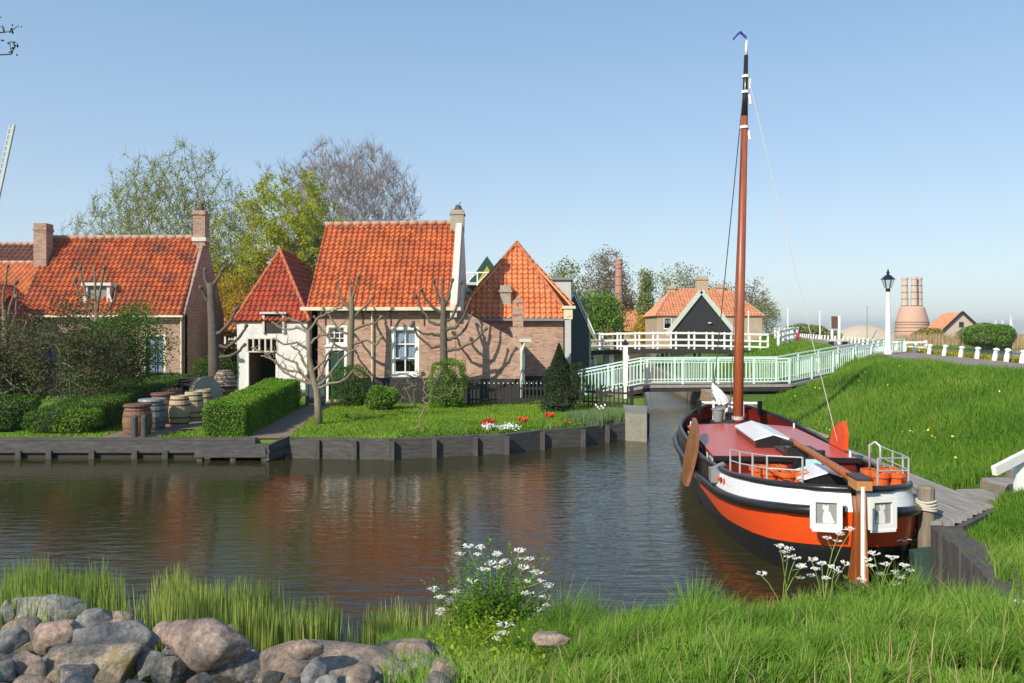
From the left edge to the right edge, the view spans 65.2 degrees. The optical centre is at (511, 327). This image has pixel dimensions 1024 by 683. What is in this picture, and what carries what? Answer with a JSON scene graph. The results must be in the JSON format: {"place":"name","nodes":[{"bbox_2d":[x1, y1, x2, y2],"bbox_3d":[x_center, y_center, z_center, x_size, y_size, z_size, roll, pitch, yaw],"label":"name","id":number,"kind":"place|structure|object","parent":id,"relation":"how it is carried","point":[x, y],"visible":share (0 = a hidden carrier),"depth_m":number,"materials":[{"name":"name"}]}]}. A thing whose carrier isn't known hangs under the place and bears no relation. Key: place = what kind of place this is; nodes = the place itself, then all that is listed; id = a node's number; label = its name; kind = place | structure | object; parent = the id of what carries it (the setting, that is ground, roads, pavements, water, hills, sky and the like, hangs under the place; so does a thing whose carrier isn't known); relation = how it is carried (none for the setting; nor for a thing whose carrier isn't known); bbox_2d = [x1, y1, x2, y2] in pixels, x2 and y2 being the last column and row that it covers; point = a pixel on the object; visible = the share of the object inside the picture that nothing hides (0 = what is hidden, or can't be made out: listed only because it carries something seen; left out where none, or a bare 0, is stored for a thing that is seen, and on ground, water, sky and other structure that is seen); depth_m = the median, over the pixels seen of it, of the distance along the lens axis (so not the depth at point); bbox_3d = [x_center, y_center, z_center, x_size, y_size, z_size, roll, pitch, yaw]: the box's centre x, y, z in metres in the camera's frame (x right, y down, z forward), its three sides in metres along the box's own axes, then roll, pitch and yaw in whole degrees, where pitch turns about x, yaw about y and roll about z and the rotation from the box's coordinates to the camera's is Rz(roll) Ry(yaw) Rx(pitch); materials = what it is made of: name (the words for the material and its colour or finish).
{"place":"outdoors","nodes":[
{"label":"outdoors","id":0,"kind":"place"},
{"bbox_2d":[103,391,304,436],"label":"barrel yard","id":1,"kind":"structure","parent":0,"point":[168,428],"depth_m":21.51,"materials":[{"name":"stone"}]},
{"bbox_2d":[122,403,152,436],"bbox_3d":[-9.597,2.345,20.500,0.711,0.810,0.711,0,0,-5],"label":"barrel","id":2,"kind":"object","parent":1,"relation":"on","point":[139,410],"visible":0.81,"depth_m":20.23,"materials":[{"name":"wood"}]},
{"bbox_2d":[138,398,166,430],"bbox_3d":[-9.675,2.325,21.500,0.731,0.850,0.731,0,0,-28],"label":"barrel","id":3,"kind":"object","parent":1,"relation":"on","point":[158,410],"visible":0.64,"depth_m":21.29,"materials":[{"name":"wood"}]},
{"bbox_2d":[168,395,190,426],"bbox_3d":[-9.310,2.320,22.400,0.573,0.860,0.573,0,0,31],"label":"barrel","id":4,"kind":"object","parent":1,"relation":"on","point":[179,410],"visible":1,"depth_m":22.18,"materials":[{"name":"brown wood"}]},
{"bbox_2d":[249,401,337,437],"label":"garden path","id":5,"kind":"structure","parent":0,"point":[286,425],"depth_m":22.79,"materials":[{"name":"stone"}]},
{"bbox_2d":[0,347,644,442],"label":"lawn","id":6,"kind":"structure","parent":0,"point":[638,399],"depth_m":31.52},
{"bbox_2d":[0,242,32,260],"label":"red roofed house","id":7,"kind":"structure","parent":6,"relation":"on","point":[16,251],"depth_m":43.91,"materials":[{"name":"tile"}]},
{"bbox_2d":[0,260,37,294],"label":"red roofed house","id":8,"kind":"structure","parent":6,"relation":"on","point":[22,272],"depth_m":38.56,"materials":[{"name":"tile"}]},
{"bbox_2d":[0,392,41,431],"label":"bush","id":9,"kind":"object","parent":6,"relation":"on","point":[14,409],"visible":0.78,"depth_m":21.32,"materials":[{"name":"green plant"}]},
{"bbox_2d":[0,281,41,346],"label":"tree","id":10,"kind":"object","parent":6,"relation":"on","point":[9,290],"depth_m":33.18,"materials":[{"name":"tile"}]},
{"bbox_2d":[0,343,58,402],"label":"bush","id":11,"kind":"object","parent":6,"relation":"on","point":[11,387],"visible":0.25,"depth_m":24.15,"materials":[{"name":"green plant"}]},
{"bbox_2d":[0,288,63,400],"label":"shrub","id":12,"kind":"object","parent":6,"relation":"on","point":[3,350],"visible":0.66,"depth_m":23.74,"materials":[{"name":"green plant"}]},
{"bbox_2d":[20,404,82,433],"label":"bush","id":13,"kind":"object","parent":6,"relation":"on","point":[45,421],"visible":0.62,"depth_m":20.67,"materials":[{"name":"green plant"}]},
{"bbox_2d":[2,286,149,405],"bbox_3d":[-12.887,0.773,23.141,3.991,4.046,2.674,0,0,21],"label":"shrub","id":14,"kind":"object","parent":6,"relation":"on","point":[86,353],"visible":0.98,"depth_m":23.07,"materials":[{"name":"green plant"}]},
{"bbox_2d":[51,407,103,433],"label":"bush","id":15,"kind":"object","parent":6,"relation":"on","point":[81,420],"visible":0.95,"depth_m":20.65,"materials":[{"name":"green plant"}]},
{"bbox_2d":[72,265,125,321],"bbox_3d":[-14.925,0.281,28.960,2.210,5.098,0.504,0,0,7],"label":"pollard tree","id":16,"kind":"object","parent":6,"relation":"on","point":[96,302],"visible":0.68,"depth_m":28.99,"materials":[{"name":"brown plant"}]},
{"bbox_2d":[57,317,142,396],"bbox_3d":[-14.727,1.196,28.484,3.008,3.237,1.741,0,0,0],"label":"bush","id":17,"kind":"object","parent":6,"relation":"on","point":[77,378],"visible":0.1,"depth_m":28.09,"materials":[{"name":"green plant"}]},
{"bbox_2d":[22,203,223,393],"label":"brick cottage","id":18,"kind":"structure","parent":6,"relation":"on","point":[165,272],"depth_m":35.11,"materials":[{"name":"tile"}]},
{"bbox_2d":[51,371,195,431],"bbox_3d":[-12.324,2.254,25.866,1.947,1.236,9.795,0,0,-8],"label":"hedge","id":19,"kind":"object","parent":6,"relation":"on","point":[109,404],"visible":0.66,"depth_m":23.25,"materials":[{"name":"green plant"}]},
{"bbox_2d":[0,437,266,458],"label":"quay wall","id":20,"kind":"structure","parent":6,"relation":"on","point":[96,447],"depth_m":19.61,"materials":[{"name":"wood"}]},
{"bbox_2d":[86,295,190,388],"bbox_3d":[-11.816,0.877,25.029,3.349,3.811,2.436,0,0,0],"label":"shrub","id":21,"kind":"object","parent":6,"relation":"on","point":[136,321],"visible":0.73,"depth_m":24.84,"materials":[{"name":"green plant"}]},
{"bbox_2d":[59,132,263,285],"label":"tree","id":22,"kind":"object","parent":6,"relation":"on","point":[161,193],"visible":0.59,"depth_m":45.91,"materials":[{"name":"green plant"}]},
{"bbox_2d":[198,267,247,375],"bbox_3d":[-10.984,0.240,30.466,1.770,5.190,0.634,0,0,0],"label":"pollard tree","id":23,"kind":"object","parent":6,"relation":"on","point":[214,355],"visible":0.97,"depth_m":30.37,"materials":[{"name":"brown plant"}]},
{"bbox_2d":[182,210,270,318],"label":"tree","id":24,"kind":"object","parent":6,"relation":"on","point":[218,264],"visible":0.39,"depth_m":44.40,"materials":[{"name":"green plant"}]},
{"bbox_2d":[213,263,253,342],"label":"tree","id":25,"kind":"object","parent":6,"relation":"on","point":[235,296],"visible":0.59,"depth_m":41.36,"materials":[{"name":"green plant"}]},
{"bbox_2d":[200,377,301,436],"bbox_3d":[-7.541,2.265,23.846,1.245,1.206,7.729,0,0,-4],"label":"hedge","id":26,"kind":"object","parent":6,"relation":"on","point":[248,410],"visible":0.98,"depth_m":21.46,"materials":[{"name":"green plant"}]},
{"bbox_2d":[232,248,315,389],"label":"whitewashed cottage","id":27,"kind":"structure","parent":6,"relation":"on","point":[284,281],"depth_m":36.38,"materials":[{"name":"paint"}]},
{"bbox_2d":[223,156,346,288],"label":"tree","id":28,"kind":"object","parent":6,"relation":"on","point":[282,239],"visible":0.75,"depth_m":42.22,"materials":[{"name":"green plant"}]},
{"bbox_2d":[251,300,358,424],"bbox_3d":[-5.925,1.004,22.745,3.093,3.661,0.670,0,0,2],"label":"pollard tree","id":29,"kind":"object","parent":6,"relation":"on","point":[313,380],"visible":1,"depth_m":22.66,"materials":[{"name":"brown plant"}]},
{"bbox_2d":[0,401,622,437],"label":"lawn grass","id":30,"kind":"structure","parent":6,"relation":"on","point":[407,415],"depth_m":23.84,"materials":[{"name":"plant"}]},
{"bbox_2d":[313,275,383,373],"bbox_3d":[-5.810,0.467,28.576,2.563,4.726,0.550,0,0,2],"label":"pollard tree","id":31,"kind":"object","parent":6,"relation":"on","point":[351,330],"visible":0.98,"depth_m":28.53,"materials":[{"name":"brown plant"}]},
{"bbox_2d":[273,133,424,263],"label":"tree","id":32,"kind":"object","parent":6,"relation":"on","point":[357,198],"visible":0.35,"depth_m":49.18,"materials":[{"name":"plant"}]},
{"bbox_2d":[329,363,371,406],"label":"shrub","id":33,"kind":"object","parent":6,"relation":"on","point":[349,389],"visible":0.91,"depth_m":28.04,"materials":[{"name":"green plant"}]},
{"bbox_2d":[363,384,399,409],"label":"bush","id":34,"kind":"object","parent":6,"relation":"on","point":[382,398],"visible":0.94,"depth_m":26.54,"materials":[{"name":"green plant"}]},
{"bbox_2d":[300,202,530,401],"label":"brick cottage","id":35,"kind":"structure","parent":6,"relation":"on","point":[396,266],"depth_m":30.06,"materials":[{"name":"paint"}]},
{"bbox_2d":[390,327,419,376],"bbox_3d":[-4.013,0.887,30.076,1.150,1.886,0.212,0,0,0],"label":"window","id":36,"kind":"structure","parent":35,"relation":"in","point":[404,340],"depth_m":30.06,"materials":[{"name":"white paint"}]},
{"bbox_2d":[426,357,469,408],"bbox_3d":[-2.209,1.904,27.478,1.530,1.782,1.230,0,0,0],"label":"shrub","id":37,"kind":"object","parent":6,"relation":"on","point":[448,400],"visible":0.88,"depth_m":27.23,"materials":[{"name":"green plant"}]},
{"bbox_2d":[409,278,487,371],"bbox_3d":[-2.218,0.528,28.195,2.748,4.604,0.636,0,0,0],"label":"pollard tree","id":38,"kind":"object","parent":6,"relation":"on","point":[442,335],"visible":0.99,"depth_m":28.12,"materials":[{"name":"brown plant"}]},
{"bbox_2d":[278,422,624,460],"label":"quay wall","id":39,"kind":"structure","parent":6,"relation":"on","point":[391,449],"depth_m":19.93,"materials":[{"name":"wood"}]},
{"bbox_2d":[467,380,547,404],"bbox_3d":[-0.125,2.333,28.642,2.960,0.945,0.145,0,0,0],"label":"picket fence","id":40,"kind":"object","parent":6,"relation":"on","point":[508,388],"visible":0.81,"depth_m":28.59,"materials":[{"name":"black paint"}]},
{"bbox_2d":[464,240,575,394],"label":"brick cottage","id":41,"kind":"structure","parent":6,"relation":"on","point":[548,307],"depth_m":33.48,"materials":[{"name":"orange tile"}]},
{"bbox_2d":[536,343,579,412],"bbox_3d":[1.544,1.636,26.293,1.471,2.322,1.497,0,0,0],"label":"holly","id":42,"kind":"object","parent":6,"relation":"on","point":[559,397],"visible":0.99,"depth_m":26.05,"materials":[{"name":"green plant"}]},
{"bbox_2d":[550,277,572,371],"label":"boarded house","id":43,"kind":"structure","parent":6,"relation":"on","point":[563,284],"depth_m":46.00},
{"bbox_2d":[546,255,595,320],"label":"tree","id":44,"kind":"object","parent":6,"relation":"on","point":[563,273],"visible":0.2,"depth_m":84.21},
{"bbox_2d":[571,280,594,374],"bbox_3d":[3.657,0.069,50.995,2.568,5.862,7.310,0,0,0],"label":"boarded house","id":45,"kind":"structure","parent":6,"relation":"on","point":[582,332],"depth_m":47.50,"materials":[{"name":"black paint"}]},
{"bbox_2d":[571,383,633,407],"bbox_3d":[3.075,2.373,27.660,2.441,0.865,0.151,0,0,32],"label":"picket fence","id":46,"kind":"object","parent":6,"relation":"on","point":[609,402],"visible":0.73,"depth_m":27.52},
{"bbox_2d":[580,285,632,344],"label":"tree","id":47,"kind":"object","parent":6,"relation":"on","point":[606,309],"visible":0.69,"depth_m":103.63,"materials":[{"name":"green plant"}]},
{"bbox_2d":[577,244,637,312],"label":"tree","id":48,"kind":"object","parent":6,"relation":"on","point":[605,284],"visible":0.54,"depth_m":122.91,"materials":[{"name":"brown plant"}]},
{"bbox_2d":[623,405,647,441],"bbox_3d":[3.719,3.060,23.816,0.749,1.280,2.700,0,0,7],"label":"bridge abutment","id":49,"kind":"object","parent":6,"relation":"on","point":[636,422],"visible":0.57,"depth_m":22.65,"materials":[{"name":"concrete"}]},
{"bbox_2d":[0,329,1023,656],"bbox_3d":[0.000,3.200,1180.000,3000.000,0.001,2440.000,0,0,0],"label":"water","id":50,"kind":"structure","parent":0,"point":[628,521],"depth_m":12.96,"materials":[{"name":"brown liquid"}]},
{"bbox_2d":[0,554,479,650],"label":"reeds","id":51,"kind":"object","parent":50,"relation":"in","point":[184,600],"visible":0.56,"depth_m":8.29,"materials":[{"name":"plant"}]},
{"bbox_2d":[195,436,289,460],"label":"landing steps","id":52,"kind":"structure","parent":50,"relation":"in","point":[274,449],"depth_m":19.15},
{"bbox_2d":[672,31,922,585],"bbox_3d":[4.746,-1.251,14.974,3.238,10.942,10.912,0,0,6],"label":"barge","id":53,"kind":"object","parent":50,"relation":"on","point":[755,516],"visible":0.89,"depth_m":11.88,"materials":[{"name":"black paint"}]},
{"bbox_2d":[810,496,842,532],"bbox_3d":[3.853,2.286,9.815,0.370,0.420,0.070,0,0,14],"label":"window","id":54,"kind":"structure","parent":53,"relation":"attached to","point":[826,514],"depth_m":9.80,"materials":[{"name":"white paint"}]},
{"bbox_2d":[867,496,896,532],"bbox_3d":[4.497,2.263,9.715,0.370,0.420,0.070,0,0,-12],"label":"window","id":55,"kind":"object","parent":53,"relation":"attached to","point":[881,514],"visible":1,"depth_m":9.70,"materials":[{"name":"white paint"}]},
{"bbox_2d":[915,484,937,547],"bbox_3d":[5.165,2.970,10.629,0.260,1.860,0.941,0,0,-35],"label":"mooring post","id":56,"kind":"object","parent":50,"relation":"in","point":[926,500],"visible":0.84,"depth_m":10.27,"materials":[{"name":"wood"}]},
{"bbox_2d":[931,527,1023,599],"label":"sheet piling","id":57,"kind":"object","parent":50,"relation":"in","point":[948,546],"visible":0.37,"depth_m":9.07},
{"bbox_2d":[0,0,1023,328],"label":"sky","id":58,"kind":"structure","parent":0,"point":[893,130],"materials":[{"name":"blue"}]},
{"bbox_2d":[132,334,1023,682],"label":"ground","id":59,"kind":"structure","parent":0,"point":[750,396],"depth_m":32.88,"materials":[{"name":"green plant"}]},
{"bbox_2d":[0,626,30,654],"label":"boulder","id":60,"kind":"object","parent":59,"relation":"on","point":[13,638],"visible":0.96,"depth_m":4.88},
{"bbox_2d":[1,616,41,654],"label":"boulder","id":61,"kind":"object","parent":59,"relation":"on","point":[29,624],"visible":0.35,"depth_m":5.24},
{"bbox_2d":[12,594,89,621],"bbox_3d":[-4.778,2.971,8.317,0.797,0.447,0.418,0,0,3],"label":"boulder","id":62,"kind":"object","parent":59,"relation":"on","point":[51,610],"visible":0.62,"depth_m":8.19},
{"bbox_2d":[32,619,81,656],"bbox_3d":[-2.957,2.026,5.198,0.306,0.228,0.187,0,0,-11],"label":"boulder","id":63,"kind":"object","parent":59,"relation":"on","point":[47,636],"visible":0.74,"depth_m":5.14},
{"bbox_2d":[57,663,99,682],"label":"stone","id":64,"kind":"object","parent":59,"relation":"on","point":[65,671],"visible":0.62,"depth_m":3.89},
{"bbox_2d":[42,642,153,682],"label":"boulder","id":65,"kind":"object","parent":59,"relation":"on","point":[115,662],"visible":0.63,"depth_m":4.50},
{"bbox_2d":[12,650,46,678],"bbox_3d":[-2.697,1.923,4.454,0.299,0.245,0.158,0,0,12],"label":"boulder","id":66,"kind":"object","parent":65,"relation":"on","point":[26,661],"visible":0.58,"depth_m":4.40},
{"bbox_2d":[71,620,159,648],"bbox_3d":[-2.377,1.876,4.780,0.480,0.265,0.280,0,0,-4],"label":"boulder","id":67,"kind":"object","parent":65,"relation":"on","point":[138,631],"visible":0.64,"depth_m":4.73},
{"bbox_2d":[136,651,166,681],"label":"boulder","id":68,"kind":"object","parent":65,"relation":"on","point":[147,662],"visible":0.64,"depth_m":4.57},
{"bbox_2d":[151,656,189,682],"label":"boulder","id":69,"kind":"object","parent":59,"relation":"on","point":[171,669],"visible":0.95,"depth_m":4.37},
{"bbox_2d":[287,638,323,660],"bbox_3d":[-1.072,1.667,4.149,0.192,0.106,0.099,0,0,-1],"label":"boulder","id":70,"kind":"object","parent":59,"relation":"on","point":[304,649],"visible":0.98,"depth_m":4.12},
{"bbox_2d":[251,639,401,682],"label":"boulder","id":71,"kind":"object","parent":59,"relation":"on","point":[340,658],"visible":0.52,"depth_m":4.39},
{"bbox_2d":[345,664,376,682],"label":"stone","id":72,"kind":"object","parent":59,"relation":"on","point":[362,673],"visible":1,"depth_m":3.48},
{"bbox_2d":[375,638,437,662],"bbox_3d":[-0.646,2.039,4.913,0.506,0.257,0.301,0,0,14],"label":"boulder","id":73,"kind":"object","parent":59,"relation":"on","point":[425,644],"visible":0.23,"depth_m":4.87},
{"bbox_2d":[315,619,556,682],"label":"tall grass","id":74,"kind":"structure","parent":59,"relation":"on","point":[469,676],"depth_m":4.19,"materials":[{"name":"plant"}]},
{"bbox_2d":[421,535,553,644],"bbox_3d":[-0.140,2.154,6.350,1.158,0.960,1.090,0,0,0],"label":"cow parsley","id":75,"kind":"object","parent":59,"relation":"on","point":[487,603],"visible":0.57,"depth_m":6.21,"materials":[{"name":"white plant"}]},
{"bbox_2d":[428,603,547,657],"bbox_3d":[-0.304,2.154,5.256,1.178,0.495,0.887,0,0,5],"label":"cow parsley","id":76,"kind":"object","parent":59,"relation":"on","point":[481,634],"visible":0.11,"depth_m":5.39,"materials":[{"name":"green plant"}]},
{"bbox_2d":[439,603,545,678],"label":"undergrowth","id":77,"kind":"object","parent":59,"relation":"on","point":[494,648],"visible":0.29,"depth_m":4.65,"materials":[{"name":"green plant"}]},
{"bbox_2d":[532,631,570,646],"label":"boulder","id":78,"kind":"object","parent":59,"relation":"on","point":[547,639],"visible":1,"depth_m":4.41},
{"bbox_2d":[634,268,656,343],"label":"poplar","id":79,"kind":"object","parent":59,"relation":"on","point":[645,303],"visible":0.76,"depth_m":109.43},
{"bbox_2d":[591,332,768,372],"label":"footbridge","id":80,"kind":"object","parent":59,"relation":"on","point":[610,352],"visible":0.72,"depth_m":56.95,"materials":[{"name":"white paint"}]},
{"bbox_2d":[665,290,734,355],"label":"tarred shed","id":81,"kind":"structure","parent":59,"relation":"on","point":[701,312],"depth_m":75.00,"materials":[{"name":"wood"}]},
{"bbox_2d":[642,277,765,348],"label":"brick house","id":82,"kind":"structure","parent":59,"relation":"on","point":[663,313],"depth_m":89.69,"materials":[{"name":"orange brick"}]},
{"bbox_2d":[648,354,828,437],"bbox_3d":[9.812,3.010,49.854,2.376,1.060,62.974,0,0,7],"label":"revetment","id":83,"kind":"object","parent":59,"relation":"on","point":[702,395],"visible":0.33,"depth_m":35.34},
{"bbox_2d":[577,338,904,397],"bbox_3d":[11.245,2.335,34.356,17.406,3.680,5.394,0,0,-19],"label":"footbridge","id":84,"kind":"object","parent":59,"relation":"on","point":[784,385],"visible":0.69,"depth_m":33.36,"materials":[{"name":"white wood"}]},
{"bbox_2d":[486,532,1023,682],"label":"dry stems","id":85,"kind":"object","parent":59,"relation":"on","point":[817,652],"visible":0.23,"depth_m":3.77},
{"bbox_2d":[489,533,1023,682],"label":"tall grass","id":86,"kind":"structure","parent":59,"relation":"on","point":[690,618],"depth_m":4.63,"materials":[{"name":"plant"}]},
{"bbox_2d":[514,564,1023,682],"bbox_3d":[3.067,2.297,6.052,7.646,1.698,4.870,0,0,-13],"label":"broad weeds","id":87,"kind":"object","parent":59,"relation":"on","point":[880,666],"visible":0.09,"depth_m":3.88,"materials":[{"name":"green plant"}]},
{"bbox_2d":[684,335,859,380],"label":"bank grass","id":88,"kind":"structure","parent":59,"relation":"on","point":[786,348],"depth_m":46.97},
{"bbox_2d":[792,526,854,611],"bbox_3d":[2.596,2.160,6.779,0.606,0.981,0.489,0,0,0],"label":"cow parsley","id":89,"kind":"object","parent":59,"relation":"on","point":[829,566],"visible":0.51,"depth_m":6.78,"materials":[{"name":"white plant"}]},
{"bbox_2d":[840,324,893,339],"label":"sand heap","id":90,"kind":"object","parent":59,"relation":"on","point":[865,331],"visible":0.66,"depth_m":165.81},
{"bbox_2d":[818,550,945,604],"bbox_3d":[3.132,2.289,6.902,1.201,0.756,0.910,0,0,21],"label":"cow parsley","id":91,"kind":"object","parent":59,"relation":"on","point":[903,565],"visible":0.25,"depth_m":6.96,"materials":[{"name":"white plant"}]},
{"bbox_2d":[894,277,929,338],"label":"lime kiln","id":92,"kind":"object","parent":59,"relation":"on","point":[912,317],"visible":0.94,"depth_m":148.58,"materials":[{"name":"brick"}]},
{"bbox_2d":[848,449,995,532],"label":"jetty","id":93,"kind":"object","parent":59,"relation":"on","point":[954,507],"visible":0.23,"depth_m":11.18,"materials":[{"name":"grey wood"}]},
{"bbox_2d":[909,546,930,583],"bbox_3d":[5.200,3.225,10.060,0.360,0.950,0.120,0,0,0],"label":"fender board","id":94,"kind":"object","parent":93,"relation":"hanging from","point":[923,554],"visible":0.21,"depth_m":10.00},
{"bbox_2d":[928,311,982,338],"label":"brick barn","id":95,"kind":"structure","parent":59,"relation":"on","point":[949,323],"depth_m":135.00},
{"bbox_2d":[894,332,1023,347],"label":"dry reeds","id":96,"kind":"object","parent":59,"relation":"on","point":[1017,342],"visible":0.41,"depth_m":127.76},
{"bbox_2d":[956,468,1012,504],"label":"garden steps","id":97,"kind":"structure","parent":59,"relation":"on","point":[988,488],"depth_m":12.17,"materials":[{"name":"grey wood"}]},
{"bbox_2d":[955,322,1017,347],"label":"bush","id":98,"kind":"object","parent":59,"relation":"on","point":[1005,333],"visible":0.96,"depth_m":126.58,"materials":[{"name":"green plant"}]},
{"bbox_2d":[991,450,1023,491],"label":"handrail","id":99,"kind":"object","parent":59,"relation":"on","point":[1015,462],"visible":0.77,"depth_m":11.48,"materials":[{"name":"white paint"}]},
{"bbox_2d":[748,353,1023,563],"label":"bank grass","id":100,"kind":"structure","parent":0,"point":[995,427],"depth_m":17.67,"materials":[{"name":"plant"}]},
{"bbox_2d":[794,336,1023,369],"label":"road","id":101,"kind":"structure","parent":0,"point":[914,355],"depth_m":30.74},
{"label":"flower bed","id":102,"kind":"structure","parent":0,"visible":0},
{"bbox_2d":[395,416,615,437],"bbox_3d":[0.184,2.621,21.708,7.315,0.393,1.543,0,0,-30],"label":"ground cover","id":103,"kind":"object","parent":102,"relation":"on","point":[435,432],"visible":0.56,"depth_m":20.70,"materials":[{"name":"green plant"}]},
{"bbox_2d":[562,408,611,426],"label":"leafy clump","id":104,"kind":"object","parent":102,"relation":"on","point":[594,418],"visible":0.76,"depth_m":22.48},
{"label":"small stone","id":105,"kind":"object","parent":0,"visible":0},
{"bbox_2d":[300,656,329,682],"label":"stone","id":106,"kind":"object","parent":105,"relation":"on","point":[316,668],"visible":0.87,"depth_m":3.86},
{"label":"small stone","id":107,"kind":"object","parent":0,"visible":0},
{"bbox_2d":[75,608,112,627],"bbox_3d":[-4.250,2.947,8.097,0.440,0.230,0.250,0,0,16],"label":"boulder","id":108,"kind":"object","parent":107,"relation":"on","point":[91,617],"visible":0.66,"depth_m":8.01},
{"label":"small stone","id":109,"kind":"object","parent":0,"visible":0},
{"bbox_2d":[207,651,260,682],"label":"boulder","id":110,"kind":"object","parent":109,"relation":"on","point":[244,667],"visible":0.4,"depth_m":4.41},
{"bbox_2d":[161,618,251,673],"bbox_3d":[-1.738,1.784,4.497,0.523,0.341,0.283,0,0,14],"label":"boulder","id":111,"kind":"object","parent":110,"relation":"on","point":[201,645],"visible":0.99,"depth_m":4.39,"materials":[{"name":"stone"}]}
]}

